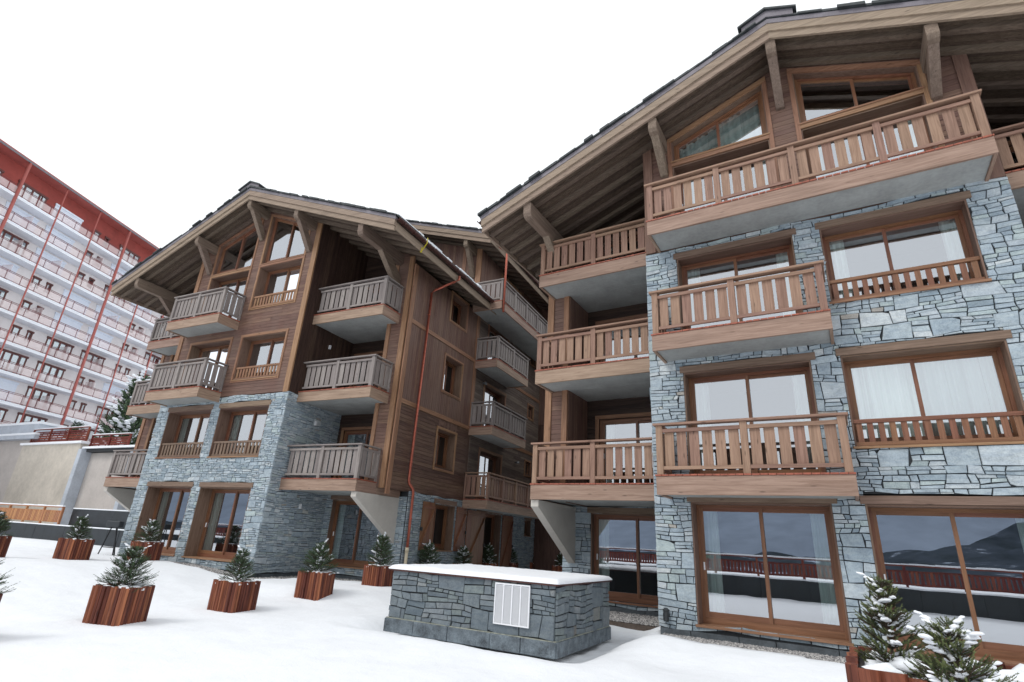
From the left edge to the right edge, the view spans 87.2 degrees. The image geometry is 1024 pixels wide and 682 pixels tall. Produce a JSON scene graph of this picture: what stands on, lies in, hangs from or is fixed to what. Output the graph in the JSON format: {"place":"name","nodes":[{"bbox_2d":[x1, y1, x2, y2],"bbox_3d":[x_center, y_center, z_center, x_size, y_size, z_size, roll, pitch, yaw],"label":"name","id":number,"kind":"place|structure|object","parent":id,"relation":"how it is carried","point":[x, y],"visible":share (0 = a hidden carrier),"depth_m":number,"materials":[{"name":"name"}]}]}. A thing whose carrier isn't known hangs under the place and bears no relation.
{"place":"outdoors","nodes":[
{"label":"outdoors","id":0,"kind":"place"},
{"bbox_2d":[0,560,20,593],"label":"spruce","id":1,"kind":"object","parent":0,"point":[2,591],"visible":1,"depth_m":7.82,"materials":[{"name":"green plant"}]},
{"bbox_2d":[0,537,846,681],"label":"ground","id":2,"kind":"structure","parent":0,"point":[279,633],"depth_m":8.46,"materials":[{"name":"white snow"}]},
{"bbox_2d":[0,535,12,556],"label":"planter","id":3,"kind":"object","parent":2,"relation":"on","point":[5,540],"visible":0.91,"depth_m":15.71,"materials":[{"name":"brown wood"}]},
{"bbox_2d":[0,510,13,535],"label":"spruce","id":4,"kind":"object","parent":3,"relation":"on","point":[3,523],"visible":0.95,"depth_m":15.87,"materials":[{"name":"green plant"}]},
{"bbox_2d":[0,421,66,505],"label":"retaining wall","id":5,"kind":"structure","parent":2,"relation":"on","point":[13,436],"depth_m":43.68,"materials":[{"name":"concrete"}]},
{"bbox_2d":[0,440,104,523],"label":"retaining wall","id":6,"kind":"structure","parent":2,"relation":"on","point":[41,473],"depth_m":39.85,"materials":[{"name":"beige concrete"}]},
{"bbox_2d":[29,425,91,442],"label":"red railing","id":7,"kind":"object","parent":6,"relation":"on","point":[49,436],"visible":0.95,"depth_m":40.90,"materials":[{"name":"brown wood"}]},
{"bbox_2d":[0,521,124,547],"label":"parapet wall","id":8,"kind":"structure","parent":2,"relation":"on","point":[54,532],"depth_m":29.89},
{"bbox_2d":[0,503,65,524],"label":"wooden fence","id":9,"kind":"object","parent":8,"relation":"on","point":[39,515],"visible":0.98,"depth_m":31.56,"materials":[{"name":"brown wood"}]},
{"bbox_2d":[52,538,94,559],"bbox_3d":[-13.653,6.500,16.745,0.746,0.722,0.746,-5,-22,21],"label":"planter","id":10,"kind":"object","parent":2,"relation":"on","point":[71,549],"visible":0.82,"depth_m":16.52,"materials":[{"name":"brown wood"}]},
{"bbox_2d":[65,514,93,540],"bbox_3d":[-13.575,5.928,16.976,0.824,0.883,0.795,-14,-27,39],"label":"spruce","id":11,"kind":"object","parent":10,"relation":"on","point":[78,533],"visible":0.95,"depth_m":16.91,"materials":[{"name":"green plant"}]},
{"bbox_2d":[0,139,166,441],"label":"apartment block","id":12,"kind":"structure","parent":2,"relation":"on","point":[75,335],"depth_m":59.21,"materials":[{"name":"red paint"}]},
{"bbox_2d":[0,378,18,402],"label":"window","id":13,"kind":"structure","parent":12,"relation":"in","point":[5,384],"depth_m":54.17,"materials":[{"name":"glass"}]},
{"bbox_2d":[0,257,19,281],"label":"window","id":14,"kind":"structure","parent":12,"relation":"in","point":[4,263],"depth_m":54.15,"materials":[{"name":"white glass"}]},
{"bbox_2d":[0,229,28,256],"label":"window","id":15,"kind":"structure","parent":12,"relation":"in","point":[5,231],"depth_m":54.70,"materials":[{"name":"brown wood"}]},
{"bbox_2d":[0,348,28,374],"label":"window","id":16,"kind":"structure","parent":12,"relation":"in","point":[4,350],"depth_m":54.73,"materials":[{"name":"brown wood"}]},
{"bbox_2d":[1,201,39,232],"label":"window","id":17,"kind":"structure","parent":12,"relation":"in","point":[16,219],"depth_m":55.46,"materials":[{"name":"white glass"}]},
{"bbox_2d":[14,412,47,422],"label":"window","id":18,"kind":"structure","parent":12,"relation":"in","point":[33,418],"depth_m":56.51,"materials":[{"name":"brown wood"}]},
{"bbox_2d":[14,179,48,209],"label":"window","id":19,"kind":"structure","parent":12,"relation":"in","point":[27,196],"depth_m":56.51,"materials":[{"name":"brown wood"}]},
{"bbox_2d":[30,275,41,288],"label":"window","id":20,"kind":"structure","parent":12,"relation":"in","point":[36,279],"depth_m":56.88,"materials":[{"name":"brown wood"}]},
{"bbox_2d":[22,386,56,411],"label":"window","id":21,"kind":"structure","parent":12,"relation":"in","point":[40,394],"depth_m":57.52,"materials":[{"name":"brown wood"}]},
{"bbox_2d":[31,360,65,386],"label":"window","id":22,"kind":"structure","parent":12,"relation":"in","point":[48,368],"depth_m":58.37,"materials":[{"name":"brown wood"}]},
{"bbox_2d":[31,247,66,276],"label":"window","id":23,"kind":"structure","parent":12,"relation":"in","point":[45,255],"depth_m":58.32,"materials":[{"name":"white glass"}]},
{"bbox_2d":[41,336,74,361],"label":"window","id":24,"kind":"structure","parent":12,"relation":"in","point":[56,343],"depth_m":59.34,"materials":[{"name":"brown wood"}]},
{"bbox_2d":[42,225,74,252],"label":"window","id":25,"kind":"structure","parent":12,"relation":"in","point":[57,242],"depth_m":59.29,"materials":[{"name":"white glass"}]},
{"bbox_2d":[50,312,82,337],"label":"window","id":26,"kind":"structure","parent":12,"relation":"in","point":[64,319],"depth_m":60.22,"materials":[{"name":"white glass"}]},
{"bbox_2d":[52,203,83,231],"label":"window","id":27,"kind":"structure","parent":12,"relation":"in","point":[66,220],"depth_m":60.24,"materials":[{"name":"white glass"}]},
{"bbox_2d":[60,289,90,314],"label":"window","id":28,"kind":"structure","parent":12,"relation":"in","point":[75,297],"depth_m":61.25,"materials":[{"name":"white glass"}]},
{"bbox_2d":[77,349,105,373],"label":"window","id":29,"kind":"structure","parent":12,"relation":"in","point":[95,358],"depth_m":63.36,"materials":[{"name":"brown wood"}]},
{"bbox_2d":[84,327,113,350],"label":"window","id":30,"kind":"structure","parent":12,"relation":"in","point":[99,334],"depth_m":64.36,"materials":[{"name":"glass"}]},
{"bbox_2d":[92,406,113,427],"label":"window","id":31,"kind":"structure","parent":12,"relation":"in","point":[106,411],"depth_m":64.68,"materials":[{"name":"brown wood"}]},
{"bbox_2d":[92,305,120,328],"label":"window","id":32,"kind":"structure","parent":12,"relation":"in","point":[106,312],"depth_m":65.28,"materials":[{"name":"white glass"}]},
{"bbox_2d":[101,284,123,307],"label":"window","id":33,"kind":"structure","parent":12,"relation":"in","point":[117,301],"depth_m":65.97,"materials":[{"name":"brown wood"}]},
{"bbox_2d":[99,383,126,404],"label":"window","id":34,"kind":"structure","parent":12,"relation":"in","point":[114,390],"depth_m":65.84,"materials":[{"name":"glass"}]},
{"bbox_2d":[108,263,125,279],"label":"window","id":35,"kind":"structure","parent":12,"relation":"in","point":[113,266],"depth_m":66.49,"materials":[{"name":"white glass"}]},
{"bbox_2d":[116,244,140,266],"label":"window","id":36,"kind":"structure","parent":12,"relation":"in","point":[131,260],"depth_m":68.31,"materials":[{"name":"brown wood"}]},
{"bbox_2d":[129,303,151,320],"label":"window","id":37,"kind":"structure","parent":12,"relation":"in","point":[138,312],"depth_m":70.17,"materials":[{"name":"white glass"}]},
{"bbox_2d":[142,352,160,368],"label":"window","id":38,"kind":"structure","parent":12,"relation":"in","point":[154,358],"depth_m":71.76,"materials":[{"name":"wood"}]},
{"bbox_2d":[54,445,134,524],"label":"retaining wall","id":39,"kind":"structure","parent":2,"relation":"on","point":[85,487],"depth_m":37.81,"materials":[{"name":"concrete"}]},
{"bbox_2d":[89,432,131,445],"bbox_3d":[-28.816,7.220,38.504,4.690,1.222,0.178,-6,-23,25],"label":"red railing","id":40,"kind":"object","parent":39,"relation":"on","point":[109,442],"visible":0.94,"depth_m":38.52,"materials":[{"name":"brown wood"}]},
{"bbox_2d":[68,508,129,528],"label":"parapet wall","id":41,"kind":"structure","parent":2,"relation":"on","point":[100,518],"depth_m":29.54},
{"bbox_2d":[98,521,124,555],"bbox_3d":[-14.885,7.323,19.948,0.544,1.224,0.537,17,-25,-33],"label":"metal stand","id":42,"kind":"object","parent":2,"relation":"on","point":[117,524],"visible":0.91,"depth_m":20.00,"materials":[{"name":"black metal"}]},
{"bbox_2d":[82,582,154,625],"bbox_3d":[-6.964,4.685,9.535,0.746,0.722,0.746,0,-21,9],"label":"planter","id":43,"kind":"object","parent":2,"relation":"on","point":[109,605],"visible":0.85,"depth_m":9.28,"materials":[{"name":"brown wood"}]},
{"bbox_2d":[93,543,159,592],"bbox_3d":[-6.979,4.136,9.790,0.991,0.845,0.920,1,-21,7],"label":"spruce","id":44,"kind":"object","parent":43,"relation":"on","point":[122,562],"visible":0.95,"depth_m":9.69,"materials":[{"name":"green plant"}]},
{"bbox_2d":[127,540,163,560],"bbox_3d":[-12.305,7.072,18.033,0.746,0.711,0.753,-4,-22,19],"label":"planter","id":45,"kind":"object","parent":2,"relation":"on","point":[154,550],"visible":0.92,"depth_m":17.91,"materials":[{"name":"brown wood"}]},
{"bbox_2d":[129,519,165,542],"bbox_3d":[-12.334,6.482,18.220,0.939,0.862,1.011,-7,-23,26],"label":"spruce","id":46,"kind":"object","parent":45,"relation":"on","point":[151,528],"visible":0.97,"depth_m":18.18,"materials":[{"name":"green plant"}]},
{"bbox_2d":[207,578,260,612],"bbox_3d":[-6.025,5.548,11.665,0.746,0.711,0.753,-5,-22,22],"label":"planter","id":47,"kind":"object","parent":2,"relation":"on","point":[228,596],"visible":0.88,"depth_m":11.42,"materials":[{"name":"brown wood"}]},
{"bbox_2d":[218,545,255,581],"bbox_3d":[-6.029,4.962,11.849,0.798,0.855,0.770,-2,-21,15],"label":"spruce","id":48,"kind":"object","parent":47,"relation":"on","point":[242,565],"visible":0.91,"depth_m":11.81,"materials":[{"name":"green plant"}]},
{"bbox_2d":[115,555,361,581],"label":"gravel","id":49,"kind":"structure","parent":2,"relation":"on","point":[217,571],"depth_m":17.79,"materials":[{"name":"grey gravel"}]},
{"bbox_2d":[294,570,335,600],"bbox_3d":[-5.139,6.360,14.026,0.746,0.722,0.746,-3,-22,17],"label":"planter","id":50,"kind":"object","parent":2,"relation":"on","point":[313,585],"visible":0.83,"depth_m":13.75,"materials":[{"name":"brown wood"}]},
{"bbox_2d":[298,539,339,574],"bbox_3d":[-5.059,5.767,14.308,1.026,0.957,1.066,7,-21,-9],"label":"spruce","id":51,"kind":"object","parent":50,"relation":"on","point":[318,552],"visible":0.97,"depth_m":14.15,"materials":[{"name":"green plant"}]},
{"bbox_2d":[103,181,539,580],"bbox_3d":[-7.656,3.552,27.800,16.615,15.639,18.260,-6,-23,25],"label":"chalet","id":52,"kind":"object","parent":2,"relation":"on","point":[349,382],"visible":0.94,"depth_m":21.00,"materials":[{"name":"wood"}]},
{"bbox_2d":[133,482,193,555],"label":"terrace door","id":53,"kind":"structure","parent":52,"relation":"in","point":[164,502],"depth_m":20.69,"materials":[{"name":"brown wood"}]},
{"bbox_2d":[154,404,213,458],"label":"window","id":54,"kind":"structure","parent":52,"relation":"in","point":[184,434],"depth_m":21.58,"materials":[{"name":"brown wood"}]},
{"bbox_2d":[178,337,233,391],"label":"balcony door","id":55,"kind":"structure","parent":52,"relation":"in","point":[217,349],"depth_m":22.44,"materials":[{"name":"brown wood"}]},
{"bbox_2d":[181,482,253,561],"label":"terrace door","id":56,"kind":"structure","parent":52,"relation":"in","point":[215,532],"depth_m":19.50,"materials":[{"name":"brown wood"}]},
{"bbox_2d":[200,267,251,319],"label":"balcony door","id":57,"kind":"structure","parent":52,"relation":"in","point":[237,281],"depth_m":23.51,"materials":[{"name":"brown wood"}]},
{"bbox_2d":[211,218,263,275],"bbox_3d":[-12.069,-4.112,23.892,2.600,2.619,0.349,-6,-23,25],"label":"gable window","id":58,"kind":"structure","parent":52,"relation":"in","point":[239,253],"depth_m":23.96,"materials":[{"name":"brown wood"}]},
{"bbox_2d":[206,400,271,457],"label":"window","id":59,"kind":"structure","parent":52,"relation":"in","point":[239,429],"depth_m":20.40,"materials":[{"name":"brown wood"}]},
{"bbox_2d":[230,328,288,382],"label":"window","id":60,"kind":"structure","parent":52,"relation":"in","point":[258,354],"depth_m":21.21,"materials":[{"name":"brown wood"}]},
{"bbox_2d":[248,255,304,310],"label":"window","id":61,"kind":"structure","parent":52,"relation":"in","point":[276,284],"depth_m":22.15,"materials":[{"name":"brown wood"}]},
{"bbox_2d":[259,214,310,265],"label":"gable window","id":62,"kind":"structure","parent":52,"relation":"in","point":[283,241],"depth_m":22.88,"materials":[{"name":"brown wood"}]},
{"bbox_2d":[322,495,378,568],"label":"terrace door","id":63,"kind":"structure","parent":52,"relation":"in","point":[351,534],"depth_m":20.45,"materials":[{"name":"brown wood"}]},
{"bbox_2d":[333,426,371,478],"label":"balcony door","id":64,"kind":"structure","parent":52,"relation":"in","point":[363,435],"depth_m":21.12,"materials":[{"name":"brown wood"}]},
{"bbox_2d":[349,351,382,387],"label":"balcony door","id":65,"kind":"structure","parent":52,"relation":"in","point":[377,352],"depth_m":22.12,"materials":[{"name":"brown wood"}]},
{"bbox_2d":[362,285,392,306],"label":"balcony door","id":66,"kind":"structure","parent":52,"relation":"in","point":[379,285],"depth_m":23.30,"materials":[{"name":"brown wood"}]},
{"bbox_2d":[431,498,456,551],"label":"window","id":67,"kind":"structure","parent":52,"relation":"in","point":[443,523],"depth_m":21.36,"materials":[{"name":"brown wood"}]},
{"bbox_2d":[432,425,457,474],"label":"window","id":68,"kind":"structure","parent":52,"relation":"in","point":[444,454],"depth_m":21.89,"materials":[{"name":"brown wood"}]},
{"bbox_2d":[441,352,463,400],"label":"window","id":69,"kind":"structure","parent":52,"relation":"in","point":[452,378],"depth_m":22.99,"materials":[{"name":"brown wood"}]},
{"bbox_2d":[449,291,469,332],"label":"window","id":70,"kind":"structure","parent":52,"relation":"in","point":[459,310],"depth_m":24.02,"materials":[{"name":"brown wood"}]},
{"bbox_2d":[406,219,548,361],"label":"chalet wing","id":71,"kind":"structure","parent":52,"relation":"on","point":[509,285],"depth_m":26.51,"materials":[{"name":"brown wood"}]},
{"bbox_2d":[502,274,521,316],"bbox_3d":[-0.239,-1.830,28.532,0.425,2.630,2.480,-6,-23,25],"label":"balcony door","id":72,"kind":"structure","parent":71,"relation":"in","point":[507,280],"depth_m":29.04,"materials":[{"name":"brown wood"}]},
{"bbox_2d":[475,447,502,501],"bbox_3d":[-1.200,6.237,24.486,0.440,2.380,2.340,-6,-23,25],"label":"balcony door","id":73,"kind":"structure","parent":52,"relation":"in","point":[488,461],"depth_m":25.00,"materials":[{"name":"brown wood"}]},
{"bbox_2d":[477,510,502,562],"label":"terrace door","id":74,"kind":"structure","parent":52,"relation":"in","point":[492,526],"depth_m":24.90,"materials":[{"name":"brown wood"}]},
{"bbox_2d":[481,381,506,429],"bbox_3d":[-1.029,3.396,25.555,0.440,2.380,2.340,-6,-23,25],"label":"balcony door","id":75,"kind":"structure","parent":52,"relation":"in","point":[488,394],"depth_m":25.99,"materials":[{"name":"brown wood"}]},
{"bbox_2d":[486,324,509,364],"bbox_3d":[-0.856,0.536,26.630,0.440,2.380,2.340,-6,-23,25],"label":"balcony door","id":76,"kind":"structure","parent":52,"relation":"in","point":[491,331],"depth_m":26.79,"materials":[{"name":"brown wood"}]},
{"bbox_2d":[524,459,531,477],"bbox_3d":[0.747,6.732,28.307,0.231,0.860,0.860,-6,-23,25],"label":"window","id":77,"kind":"structure","parent":52,"relation":"in","point":[525,468],"depth_m":28.47,"materials":[{"name":"brown wood"}]},
{"bbox_2d":[524,518,531,536],"bbox_3d":[0.674,9.566,27.609,0.360,0.895,0.900,-6,-23,25],"label":"window","id":78,"kind":"structure","parent":52,"relation":"in","point":[527,521],"depth_m":27.86,"materials":[{"name":"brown wood"}]},
{"bbox_2d":[527,403,533,421],"bbox_3d":[0.939,3.917,29.414,0.231,0.860,0.860,-6,-23,25],"label":"window","id":79,"kind":"structure","parent":52,"relation":"in","point":[528,408],"depth_m":29.55,"materials":[{"name":"brown wood"}]},
{"bbox_2d":[482,562,497,565],"bbox_3d":[-1.058,9.952,23.261,0.746,0.722,0.746,-5,-22,21],"label":"planter","id":80,"kind":"object","parent":2,"relation":"on","point":[490,564],"visible":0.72,"depth_m":23.05,"materials":[{"name":"brown wood"}]},
{"bbox_2d":[482,543,497,563],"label":"spruce","id":81,"kind":"object","parent":80,"relation":"on","point":[488,552],"visible":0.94,"depth_m":23.42,"materials":[{"name":"green plant"}]},
{"bbox_2d":[383,564,611,658],"bbox_3d":[-0.204,5.361,11.056,3.757,1.228,2.913,-8,-23,27],"label":"plant room","id":82,"kind":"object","parent":2,"relation":"on","point":[546,614],"visible":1,"depth_m":9.90,"materials":[{"name":"stone"}]},
{"bbox_2d":[528,308,562,570],"bbox_3d":[-1.795,4.300,34.340,16.343,19.300,6.320,-6,-23,25],"label":"chalet annex","id":83,"kind":"object","parent":2,"relation":"on","point":[546,550],"depth_m":27.87,"materials":[{"name":"wood"}]},
{"bbox_2d":[609,611,845,663],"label":"gravel","id":84,"kind":"structure","parent":2,"relation":"on","point":[633,618],"depth_m":9.97,"materials":[{"name":"grey gravel"}]},
{"bbox_2d":[477,0,1023,665],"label":"chalet","id":85,"kind":"object","parent":2,"relation":"on","point":[771,260],"visible":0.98,"depth_m":11.42,"materials":[{"name":"wood"}]},
{"bbox_2d":[596,231,644,262],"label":"balcony door","id":86,"kind":"structure","parent":85,"relation":"in","point":[636,231],"depth_m":17.92,"materials":[{"name":"brown wood"}]},
{"bbox_2d":[595,313,648,362],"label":"balcony door","id":87,"kind":"structure","parent":85,"relation":"in","point":[641,315],"depth_m":16.89,"materials":[{"name":"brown wood"}]},
{"bbox_2d":[587,507,657,607],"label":"terrace door","id":88,"kind":"structure","parent":85,"relation":"in","point":[623,541],"depth_m":15.47,"materials":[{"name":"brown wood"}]},
{"bbox_2d":[595,412,652,482],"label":"balcony door","id":89,"kind":"structure","parent":85,"relation":"in","point":[641,427],"depth_m":15.93,"materials":[{"name":"brown wood"}]},
{"bbox_2d":[670,84,769,162],"bbox_3d":[5.375,-5.604,14.101,2.410,1.642,0.330,-9,-24,30],"label":"gable window","id":90,"kind":"structure","parent":85,"relation":"in","point":[744,119],"depth_m":14.06,"materials":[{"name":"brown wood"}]},
{"bbox_2d":[672,139,775,212],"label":"balcony door","id":91,"kind":"structure","parent":85,"relation":"in","point":[763,145],"depth_m":14.04,"materials":[{"name":"brown wood"}]},
{"bbox_2d":[673,228,802,329],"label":"balcony door","id":92,"kind":"structure","parent":85,"relation":"in","point":[774,250],"depth_m":13.09,"materials":[{"name":"brown wood"}]},
{"bbox_2d":[679,352,826,473],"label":"balcony door","id":93,"kind":"structure","parent":85,"relation":"in","point":[783,385],"depth_m":12.25,"materials":[{"name":"brown wood"}]},
{"bbox_2d":[687,497,853,646],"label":"terrace door","id":94,"kind":"structure","parent":85,"relation":"in","point":[772,565],"depth_m":11.24,"materials":[{"name":"brown wood"}]},
{"bbox_2d":[792,66,924,124],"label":"gable window","id":95,"kind":"structure","parent":85,"relation":"in","point":[909,73],"depth_m":12.61,"materials":[{"name":"brown wood"}]},
{"bbox_2d":[801,94,937,181],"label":"balcony door","id":96,"kind":"structure","parent":85,"relation":"in","point":[919,100],"depth_m":12.24,"materials":[{"name":"brown wood"}]},
{"bbox_2d":[814,190,991,304],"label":"window","id":97,"kind":"structure","parent":85,"relation":"in","point":[932,243],"depth_m":11.31,"materials":[{"name":"brown wood"}]},
{"bbox_2d":[835,329,1023,448],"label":"window","id":98,"kind":"structure","parent":85,"relation":"in","point":[957,390],"depth_m":10.03,"materials":[{"name":"brown wood"}]},
{"bbox_2d":[859,495,1023,665],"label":"terrace door","id":99,"kind":"structure","parent":85,"relation":"in","point":[951,557],"depth_m":10.03,"materials":[{"name":"brown wood"}]},
{"bbox_2d":[1004,138,1023,171],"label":"balcony door","id":100,"kind":"structure","parent":85,"relation":"in","point":[1009,142],"depth_m":13.25,"materials":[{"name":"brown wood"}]},
{"bbox_2d":[845,646,1023,681],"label":"planter","id":101,"kind":"object","parent":2,"relation":"on","point":[861,670],"visible":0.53,"depth_m":2.47,"materials":[{"name":"brown wood"}]},
{"bbox_2d":[853,572,934,674],"bbox_3d":[1.924,1.496,2.749,0.400,0.572,0.409,-9,-24,30],"label":"spruce","id":102,"kind":"object","parent":101,"relation":"on","point":[879,600],"visible":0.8,"depth_m":2.74,"materials":[{"name":"green plant"}]},
{"bbox_2d":[902,610,1018,681],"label":"spruce","id":103,"kind":"object","parent":101,"relation":"on","point":[953,650],"visible":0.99,"depth_m":2.22,"materials":[{"name":"green plant"}]},
{"bbox_2d":[414,541,441,563],"bbox_3d":[-2.941,7.575,19.113,1.066,0.957,1.026,-15,-27,40],"label":"spruce","id":104,"kind":"object","parent":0,"point":[431,554],"visible":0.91,"depth_m":18.95,"materials":[{"name":"green plant"}]},
{"bbox_2d":[0,0,871,247],"label":"sky","id":105,"kind":"structure","parent":0,"point":[157,113],"materials":[{"name":"white"}]},
{"bbox_2d":[454,545,472,563],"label":"spruce","id":106,"kind":"object","parent":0,"point":[464,551],"visible":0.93,"depth_m":21.19,"materials":[{"name":"green plant"}]},
{"bbox_2d":[609,620,655,630],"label":"path","id":107,"kind":"structure","parent":0,"point":[639,627],"depth_m":11.96,"materials":[{"name":"grey gravel"}]},
{"label":"path","id":108,"kind":"structure","parent":0,"visible":0},
{"bbox_2d":[361,564,393,586],"bbox_3d":[-4.092,7.231,16.499,0.746,0.711,0.753,-5,-22,21],"label":"planter","id":109,"kind":"object","parent":108,"relation":"on","point":[380,576],"visible":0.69,"depth_m":16.23,"materials":[{"name":"brown wood"}]},
{"bbox_2d":[366,532,397,566],"bbox_3d":[-4.005,6.529,16.730,1.004,1.115,1.042,4,-21,-1],"label":"spruce","id":110,"kind":"object","parent":109,"relation":"on","point":[382,545],"visible":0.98,"depth_m":16.68,"materials":[{"name":"green plant"}]},
{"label":"snow slope","id":111,"kind":"structure","parent":0,"visible":0},
{"bbox_2d":[64,418,87,438],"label":"fir tree","id":112,"kind":"object","parent":111,"relation":"on","point":[78,423],"visible":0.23,"depth_m":48.99,"materials":[{"name":"green plant"}]},
{"bbox_2d":[91,368,150,444],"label":"fir tree","id":113,"kind":"object","parent":111,"relation":"on","point":[125,423],"visible":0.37,"depth_m":45.59,"materials":[{"name":"green plant"}]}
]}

